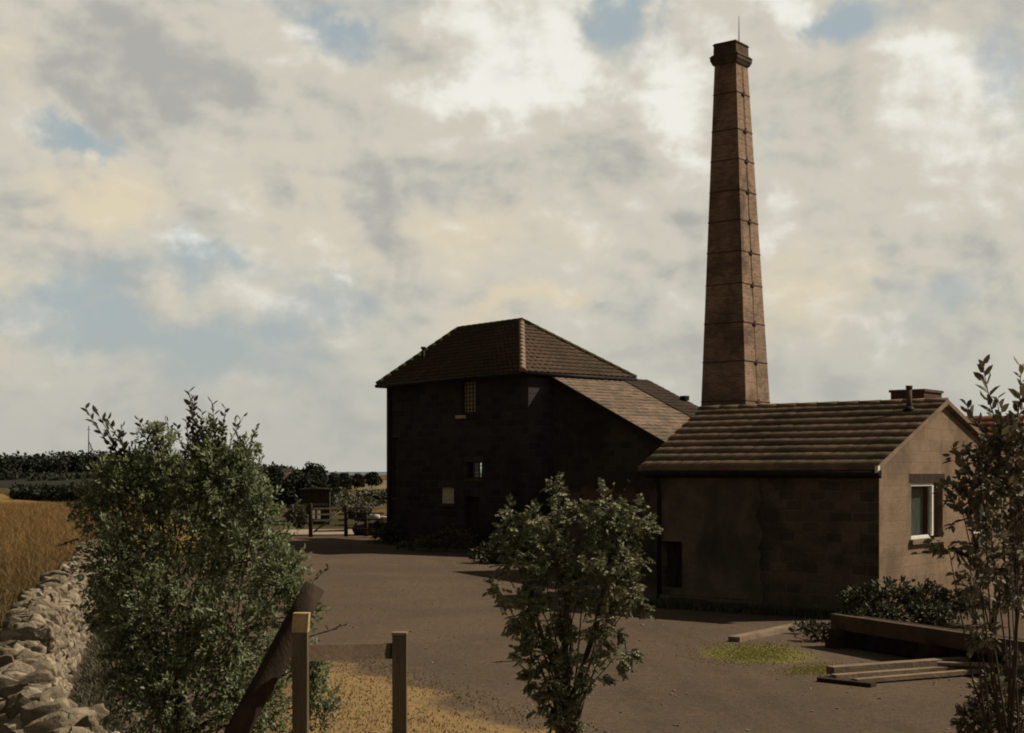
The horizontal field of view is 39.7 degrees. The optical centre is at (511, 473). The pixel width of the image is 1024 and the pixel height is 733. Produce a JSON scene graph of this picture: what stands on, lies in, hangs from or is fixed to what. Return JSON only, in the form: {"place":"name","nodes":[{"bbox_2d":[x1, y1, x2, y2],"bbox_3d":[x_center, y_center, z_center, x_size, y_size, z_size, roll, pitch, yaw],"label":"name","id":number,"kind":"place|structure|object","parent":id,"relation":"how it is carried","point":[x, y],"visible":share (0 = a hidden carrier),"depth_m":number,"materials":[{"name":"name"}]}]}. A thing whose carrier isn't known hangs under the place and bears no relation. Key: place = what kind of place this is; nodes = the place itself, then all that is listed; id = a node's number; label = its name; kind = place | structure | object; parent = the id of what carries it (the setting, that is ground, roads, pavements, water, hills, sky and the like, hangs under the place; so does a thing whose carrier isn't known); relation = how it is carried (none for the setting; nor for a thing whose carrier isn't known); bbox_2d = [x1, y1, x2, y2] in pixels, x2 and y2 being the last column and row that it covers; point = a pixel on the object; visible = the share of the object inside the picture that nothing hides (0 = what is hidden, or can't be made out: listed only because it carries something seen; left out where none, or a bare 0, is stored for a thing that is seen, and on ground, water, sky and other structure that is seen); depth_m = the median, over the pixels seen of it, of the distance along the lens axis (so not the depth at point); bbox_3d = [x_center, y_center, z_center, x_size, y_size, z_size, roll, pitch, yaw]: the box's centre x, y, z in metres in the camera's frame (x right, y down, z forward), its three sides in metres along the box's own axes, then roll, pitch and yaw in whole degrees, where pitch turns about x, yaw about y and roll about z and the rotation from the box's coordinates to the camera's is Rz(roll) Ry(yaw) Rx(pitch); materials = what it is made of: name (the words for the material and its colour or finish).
{"place":"outdoors","nodes":[
{"label":"outdoors","id":0,"kind":"place"},
{"bbox_2d":[87,426,89,461],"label":"mast","id":1,"kind":"object","parent":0,"point":[88,429],"visible":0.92,"depth_m":479.83,"materials":[{"name":"grey metal"}]},
{"bbox_2d":[0,494,201,573],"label":"field","id":2,"kind":"structure","parent":0,"point":[4,498],"depth_m":68.26,"materials":[{"name":"yellow plant"}]},
{"bbox_2d":[0,500,141,627],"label":"field grass","id":3,"kind":"structure","parent":2,"relation":"on","point":[30,547],"depth_m":48.28,"materials":[{"name":"yellow plant"}]},
{"bbox_2d":[0,472,349,488],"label":"hill","id":4,"kind":"structure","parent":0,"point":[6,483],"depth_m":299.70,"materials":[{"name":"green plant"}]},
{"bbox_2d":[0,469,160,480],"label":"woodland belt","id":5,"kind":"object","parent":4,"relation":"on","point":[29,476],"visible":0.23,"depth_m":326.81,"materials":[{"name":"green plant"}]},
{"bbox_2d":[0,449,306,473],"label":"distant wood","id":6,"kind":"object","parent":4,"relation":"on","point":[67,461],"visible":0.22,"depth_m":489.24,"materials":[{"name":"green plant"}]},
{"bbox_2d":[0,475,386,568],"bbox_3d":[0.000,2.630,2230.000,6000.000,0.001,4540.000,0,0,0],"label":"ground","id":7,"kind":"structure","parent":0,"point":[351,522],"depth_m":84.25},
{"bbox_2d":[8,481,102,501],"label":"hedge","id":8,"kind":"object","parent":7,"relation":"on","point":[49,492],"visible":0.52,"depth_m":134.21,"materials":[{"name":"green plant"}]},
{"bbox_2d":[262,463,285,503],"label":"tree","id":9,"kind":"object","parent":7,"relation":"on","point":[276,475],"visible":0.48,"depth_m":109.67,"materials":[{"name":"green plant"}]},
{"bbox_2d":[280,468,291,478],"bbox_3d":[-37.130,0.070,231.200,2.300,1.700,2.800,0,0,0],"label":"white cottage","id":10,"kind":"structure","parent":7,"relation":"on","point":[286,471],"depth_m":230.41,"materials":[{"name":"paint"}]},
{"bbox_2d":[277,470,301,507],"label":"tree","id":11,"kind":"object","parent":7,"relation":"on","point":[287,495],"visible":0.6,"depth_m":94.50,"materials":[{"name":"green plant"}]},
{"bbox_2d":[284,503,308,528],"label":"bush","id":12,"kind":"object","parent":7,"relation":"on","point":[302,519],"visible":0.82,"depth_m":65.76,"materials":[{"name":"green plant"}]},
{"bbox_2d":[293,461,335,510],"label":"tree","id":13,"kind":"object","parent":7,"relation":"on","point":[313,476],"visible":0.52,"depth_m":77.71,"materials":[{"name":"green plant"}]},
{"bbox_2d":[299,488,331,524],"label":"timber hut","id":14,"kind":"object","parent":7,"relation":"on","point":[318,497],"visible":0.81,"depth_m":72.12,"materials":[{"name":"brown wood"}]},
{"bbox_2d":[277,487,386,516],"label":"scrub","id":15,"kind":"object","parent":7,"relation":"on","point":[342,498],"visible":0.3,"depth_m":102.89,"materials":[{"name":"green plant"}]},
{"bbox_2d":[348,503,371,521],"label":"tree","id":16,"kind":"object","parent":7,"relation":"on","point":[360,507],"visible":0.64,"depth_m":71.64,"materials":[{"name":"green plant"}]},
{"bbox_2d":[357,492,376,503],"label":"tree","id":17,"kind":"object","parent":7,"relation":"on","point":[368,494],"visible":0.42,"depth_m":119.58,"materials":[{"name":"green plant"}]},
{"bbox_2d":[372,491,386,504],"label":"tree","id":18,"kind":"object","parent":7,"relation":"on","point":[382,495],"visible":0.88,"depth_m":114.61,"materials":[{"name":"green plant"}]},
{"bbox_2d":[265,529,353,534],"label":"track","id":19,"kind":"structure","parent":0,"point":[305,531],"depth_m":61.92,"materials":[{"name":"beige gravel"}]},
{"bbox_2d":[326,472,386,474],"bbox_3d":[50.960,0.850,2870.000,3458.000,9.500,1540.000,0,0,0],"label":"hill","id":20,"kind":"structure","parent":0,"point":[364,473],"depth_m":2291.77,"materials":[{"name":"grey"}]},
{"bbox_2d":[352,480,386,489],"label":"hill","id":21,"kind":"structure","parent":0,"point":[383,485],"depth_m":231.04,"materials":[{"name":"yellow plant"}]},
{"bbox_2d":[326,471,340,492],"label":"tree","id":22,"kind":"object","parent":21,"relation":"on","point":[334,482],"visible":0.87,"depth_m":149.66,"materials":[{"name":"green plant"}]},
{"bbox_2d":[339,471,351,489],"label":"tree","id":23,"kind":"object","parent":21,"relation":"on","point":[345,480],"visible":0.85,"depth_m":209.50,"materials":[{"name":"green plant"}]},
{"bbox_2d":[350,472,365,489],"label":"tree","id":24,"kind":"object","parent":21,"relation":"on","point":[358,480],"visible":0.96,"depth_m":214.41,"materials":[{"name":"green plant"}]},
{"bbox_2d":[363,471,382,487],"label":"tree","id":25,"kind":"object","parent":21,"relation":"on","point":[372,478],"visible":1,"depth_m":219.29,"materials":[{"name":"green plant"}]},
{"bbox_2d":[250,660,615,732],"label":"dry grass","id":26,"kind":"structure","parent":0,"point":[385,715],"depth_m":15.70,"materials":[{"name":"yellow plant"}]},
{"bbox_2d":[0,0,1023,471],"label":"sky","id":27,"kind":"structure","parent":0,"point":[267,208],"materials":[{"name":"white"}]},
{"bbox_2d":[68,535,1023,732],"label":"yard","id":28,"kind":"structure","parent":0,"point":[735,699],"depth_m":19.18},
{"bbox_2d":[0,532,130,732],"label":"drystone wall","id":29,"kind":"structure","parent":28,"relation":"on","point":[44,636],"depth_m":12.37,"materials":[{"name":"beige stone"}]},
{"bbox_2d":[58,386,347,732],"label":"bush","id":30,"kind":"object","parent":28,"relation":"on","point":[218,460],"visible":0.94,"depth_m":12.85,"materials":[{"name":"green plant"}]},
{"bbox_2d":[224,581,323,732],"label":"leaning log","id":31,"kind":"object","parent":28,"relation":"on","point":[250,707],"visible":0.87,"depth_m":11.86,"materials":[{"name":"brown wood"}]},
{"bbox_2d":[309,503,312,536],"bbox_3d":[-8.203,1.955,57.777,0.159,1.490,0.159,0,0,21],"label":"fence post","id":32,"kind":"object","parent":28,"relation":"on","point":[310,519],"visible":0.79,"depth_m":57.71,"materials":[{"name":"brown wood"}]},
{"bbox_2d":[344,505,347,535],"bbox_3d":[-6.836,2.005,58.426,0.158,1.390,0.161,0,0,22],"label":"fence post","id":33,"kind":"object","parent":28,"relation":"on","point":[345,520],"visible":0.79,"depth_m":58.36,"materials":[{"name":"brown wood"}]},
{"bbox_2d":[313,507,344,532],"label":"field gate","id":34,"kind":"structure","parent":33,"relation":"attached to","point":[318,514],"depth_m":58.15,"materials":[{"name":"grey wood"}]},
{"bbox_2d":[347,511,383,529],"bbox_3d":[-5.946,1.940,57.474,0.070,0.741,2.530,0,0,-41],"label":"rail fence","id":35,"kind":"object","parent":33,"relation":"attached to","point":[362,519],"visible":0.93,"depth_m":57.66,"materials":[{"name":"brown wood"}]},
{"bbox_2d":[292,612,407,732],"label":"wooden fence","id":36,"kind":"object","parent":28,"relation":"on","point":[304,652],"visible":1,"depth_m":12.08,"materials":[{"name":"brown wood"}]},
{"bbox_2d":[364,511,367,535],"bbox_3d":[-6.016,2.130,58.428,0.157,1.140,0.163,0,0,-23],"label":"fence post","id":37,"kind":"object","parent":28,"relation":"on","point":[365,525],"visible":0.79,"depth_m":58.37,"materials":[{"name":"brown wood"}]},
{"bbox_2d":[352,521,380,535],"bbox_3d":[-5.632,2.462,59.711,2.218,0.867,1.470,0,0,0],"label":"rubble heap","id":38,"kind":"object","parent":28,"relation":"on","point":[359,525],"visible":0.21,"depth_m":59.16,"materials":[{"name":"stone"}]},
{"bbox_2d":[369,514,379,518],"bbox_3d":[-5.791,1.850,59.702,0.486,0.264,0.408,0,0,0],"label":"boulder","id":39,"kind":"object","parent":38,"relation":"on","point":[374,516],"visible":0.7,"depth_m":59.53,"materials":[{"name":"stone"}]},
{"bbox_2d":[379,516,386,522],"bbox_3d":[-5.225,1.895,57.574,0.439,0.335,0.390,0,0,0],"label":"boulder","id":40,"kind":"object","parent":28,"relation":"on","point":[384,518],"visible":0.48,"depth_m":57.41,"materials":[{"name":"stone"}]},
{"bbox_2d":[371,520,402,543],"bbox_3d":[-4.746,2.165,52.939,1.026,0.901,2.939,0,0,-19],"label":"bush","id":41,"kind":"object","parent":28,"relation":"on","point":[386,530],"visible":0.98,"depth_m":51.98,"materials":[{"name":"green plant"}]},
{"bbox_2d":[396,523,478,551],"bbox_3d":[-2.699,2.130,47.183,3.088,0.990,1.635,0,0,30],"label":"weed clump","id":42,"kind":"object","parent":28,"relation":"on","point":[424,542],"visible":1,"depth_m":46.99,"materials":[{"name":"green plant"}]},
{"bbox_2d":[68,538,882,732],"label":"weeds","id":43,"kind":"object","parent":28,"relation":"on","point":[88,685],"visible":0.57,"depth_m":25.33,"materials":[{"name":"green plant"}]},
{"bbox_2d":[375,318,637,547],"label":"engine house","id":44,"kind":"structure","parent":28,"relation":"on","point":[470,426],"depth_m":49.64,"materials":[{"name":"brick"}]},
{"bbox_2d":[394,438,398,496],"bbox_3d":[-4.271,-0.215,52.990,0.050,2.224,0.425,0,0,-39],"label":"window","id":45,"kind":"structure","parent":44,"relation":"in","point":[396,440],"depth_m":53.08,"materials":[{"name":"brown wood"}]},
{"bbox_2d":[442,487,453,503],"bbox_3d":[-2.237,0.791,50.388,0.040,0.570,0.770,0,0,-39],"label":"window","id":46,"kind":"structure","parent":44,"relation":"in","point":[447,493],"depth_m":50.38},
{"bbox_2d":[463,380,476,413],"bbox_3d":[-1.410,-2.657,49.441,0.050,1.149,0.904,0,0,-39],"label":"window","id":47,"kind":"structure","parent":44,"relation":"in","point":[469,387],"depth_m":49.50,"materials":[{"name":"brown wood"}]},
{"bbox_2d":[469,496,478,537],"bbox_3d":[-1.220,1.676,49.356,0.040,1.747,0.842,0,0,-39],"label":"door","id":48,"kind":"structure","parent":44,"relation":"in","point":[473,500],"depth_m":49.43,"materials":[{"name":"brown wood"}]},
{"bbox_2d":[469,462,480,477],"bbox_3d":[-1.218,-0.111,49.201,0.050,0.569,0.854,0,0,-39],"label":"window","id":49,"kind":"structure","parent":44,"relation":"in","point":[469,462],"depth_m":49.30,"materials":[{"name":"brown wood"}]},
{"bbox_2d":[468,519,563,563],"bbox_3d":[0.108,1.942,41.016,2.503,1.500,2.216,0,0,-36],"label":"bush","id":50,"kind":"object","parent":28,"relation":"on","point":[485,553],"visible":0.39,"depth_m":40.90,"materials":[{"name":"green plant"}]},
{"bbox_2d":[482,471,662,732],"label":"young tree","id":51,"kind":"object","parent":28,"relation":"on","point":[563,715],"visible":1,"depth_m":13.38,"materials":[{"name":"green plant"}]},
{"bbox_2d":[555,472,656,583],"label":"store shed","id":52,"kind":"structure","parent":28,"relation":"on","point":[583,485],"depth_m":35.16,"materials":[{"name":"brick"}]},
{"bbox_2d":[603,501,620,564],"bbox_3d":[2.493,1.625,35.373,0.035,1.850,0.885,0,0,-23],"label":"door","id":53,"kind":"structure","parent":52,"relation":"in","point":[619,534],"depth_m":35.51,"materials":[{"name":"brown wood"}]},
{"bbox_2d":[548,377,698,547],"bbox_3d":[5.073,-0.361,46.219,4.638,5.921,6.666,0,0,-39],"label":"lean to","id":54,"kind":"object","parent":28,"relation":"on","point":[614,426],"visible":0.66,"depth_m":46.32,"materials":[{"name":"tile"}]},
{"bbox_2d":[701,36,769,405],"bbox_3d":[8.412,-7.228,52.900,2.262,19.656,2.262,0,0,38],"label":"factory chimney","id":55,"kind":"object","parent":28,"relation":"on","point":[735,368],"visible":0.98,"depth_m":52.39,"materials":[{"name":"brick"}]},
{"bbox_2d":[675,635,847,678],"bbox_3d":[3.563,2.590,20.495,2.600,0.019,5.165,0,0,0],"label":"moss patch","id":56,"kind":"object","parent":28,"relation":"on","point":[754,653],"visible":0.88,"depth_m":20.15,"materials":[{"name":"green plant"}]},
{"bbox_2d":[728,621,806,641],"bbox_3d":[4.249,2.560,23.017,0.200,0.080,2.867,0,0,35],"label":"plank","id":57,"kind":"object","parent":28,"relation":"on","point":[757,634],"visible":0.67,"depth_m":22.50,"materials":[{"name":"brown wood"}]},
{"bbox_2d":[787,610,843,640],"bbox_3d":[4.730,2.390,22.341,0.960,0.522,1.487,0,0,-31],"label":"bush","id":58,"kind":"object","parent":28,"relation":"on","point":[821,628],"visible":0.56,"depth_m":21.98,"materials":[{"name":"green plant"}]},
{"bbox_2d":[638,385,1013,613],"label":"stone cottage","id":59,"kind":"structure","parent":28,"relation":"on","point":[816,505],"depth_m":27.02,"materials":[{"name":"brown stone"}]},
{"bbox_2d":[911,483,933,538],"bbox_3d":[7.823,0.710,27.160,0.210,1.060,1.580,0,0,38],"label":"window","id":60,"kind":"structure","parent":59,"relation":"in","point":[922,498],"depth_m":27.36,"materials":[{"name":"white paint"}]},
{"bbox_2d":[974,484,985,533],"bbox_3d":[9.662,0.710,29.530,0.210,1.060,1.000,0,0,38],"label":"window","id":61,"kind":"structure","parent":59,"relation":"in","point":[982,486],"depth_m":29.71,"materials":[{"name":"white paint"}]},
{"bbox_2d":[825,628,855,648],"bbox_3d":[5.006,2.462,21.203,0.620,0.275,0.240,0,0,-25],"label":"support block","id":62,"kind":"object","parent":28,"relation":"on","point":[838,639],"depth_m":21.05,"materials":[{"name":"brown wood"}]},
{"bbox_2d":[831,614,1023,655],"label":"beam","id":63,"kind":"structure","parent":62,"relation":"on","point":[920,634],"depth_m":19.74,"materials":[{"name":"brown wood"}]},
{"bbox_2d":[817,676,876,687],"bbox_3d":[4.125,2.575,17.500,0.743,0.050,0.140,0,0,42],"label":"block","id":64,"kind":"object","parent":28,"relation":"on","point":[846,681],"depth_m":17.45,"materials":[{"name":"brown wood"}]},
{"bbox_2d":[852,667,996,681],"bbox_3d":[5.410,2.550,18.000,2.622,0.060,0.110,0,0,-25],"label":"timber","id":65,"kind":"object","parent":64,"relation":"on","point":[921,675],"visible":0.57,"depth_m":17.84,"materials":[{"name":"brown wood"}]},
{"bbox_2d":[826,656,968,673],"bbox_3d":[5.375,2.505,18.625,2.889,0.110,0.170,0,0,-23],"label":"timber","id":66,"kind":"object","parent":28,"relation":"on","point":[872,666],"visible":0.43,"depth_m":18.33,"materials":[{"name":"brown wood"}]},
{"bbox_2d":[835,575,976,625],"bbox_3d":[6.847,2.184,23.877,2.692,0.944,1.580,0,0,-16],"label":"bush","id":67,"kind":"object","parent":28,"relation":"on","point":[943,610],"visible":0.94,"depth_m":23.82,"materials":[{"name":"green plant"}]},
{"bbox_2d":[831,666,982,678],"bbox_3d":[5.310,2.538,18.285,2.817,0.065,0.120,0,0,-24],"label":"timber","id":68,"kind":"object","parent":28,"relation":"on","point":[850,675],"visible":0.57,"depth_m":18.06,"materials":[{"name":"brown wood"}]},
{"bbox_2d":[937,661,1000,666],"bbox_3d":[5.925,2.470,18.350,0.808,0.060,0.120,0,0,22],"label":"plank","id":69,"kind":"object","parent":68,"relation":"on","point":[943,663],"visible":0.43,"depth_m":18.34,"materials":[{"name":"brown wood"}]},
{"bbox_2d":[851,633,1002,667],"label":"beam","id":70,"kind":"structure","parent":28,"relation":"on","point":[889,645],"depth_m":20.18,"materials":[{"name":"brown wood"}]},
{"bbox_2d":[856,616,1023,656],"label":"beam","id":71,"kind":"structure","parent":70,"relation":"on","point":[928,626],"depth_m":20.21,"materials":[{"name":"brown wood"}]},
{"bbox_2d":[915,643,948,658],"bbox_3d":[5.840,2.462,19.390,0.620,0.275,0.240,0,0,-25],"label":"support block","id":72,"kind":"object","parent":28,"relation":"on","point":[928,650],"depth_m":19.25,"materials":[{"name":"brown wood"}]},
{"bbox_2d":[910,354,1023,732],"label":"elder shrub","id":73,"kind":"object","parent":28,"relation":"on","point":[1002,471],"visible":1,"depth_m":9.88,"materials":[{"name":"green plant"}]},
{"bbox_2d":[949,645,1023,732],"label":"bush","id":74,"kind":"object","parent":28,"relation":"on","point":[970,710],"visible":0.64,"depth_m":10.50,"materials":[{"name":"green plant"}]},
{"bbox_2d":[954,505,1023,624],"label":"shrub","id":75,"kind":"object","parent":28,"relation":"on","point":[978,607],"visible":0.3,"depth_m":23.98,"materials":[{"name":"green plant"}]},
{"bbox_2d":[966,415,1023,587],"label":"outbuilding","id":76,"kind":"structure","parent":28,"relation":"on","point":[988,421],"depth_m":33.54,"materials":[{"name":"red brick"}]},
{"bbox_2d":[999,656,1022,676],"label":"support block","id":77,"kind":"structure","parent":28,"relation":"on","point":[1003,662],"depth_m":17.93,"materials":[{"name":"brown wood"}]},
{"bbox_2d":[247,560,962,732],"bbox_3d":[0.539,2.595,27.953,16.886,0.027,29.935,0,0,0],"label":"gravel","id":78,"kind":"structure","parent":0,"point":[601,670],"depth_m":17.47,"materials":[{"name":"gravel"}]}
]}

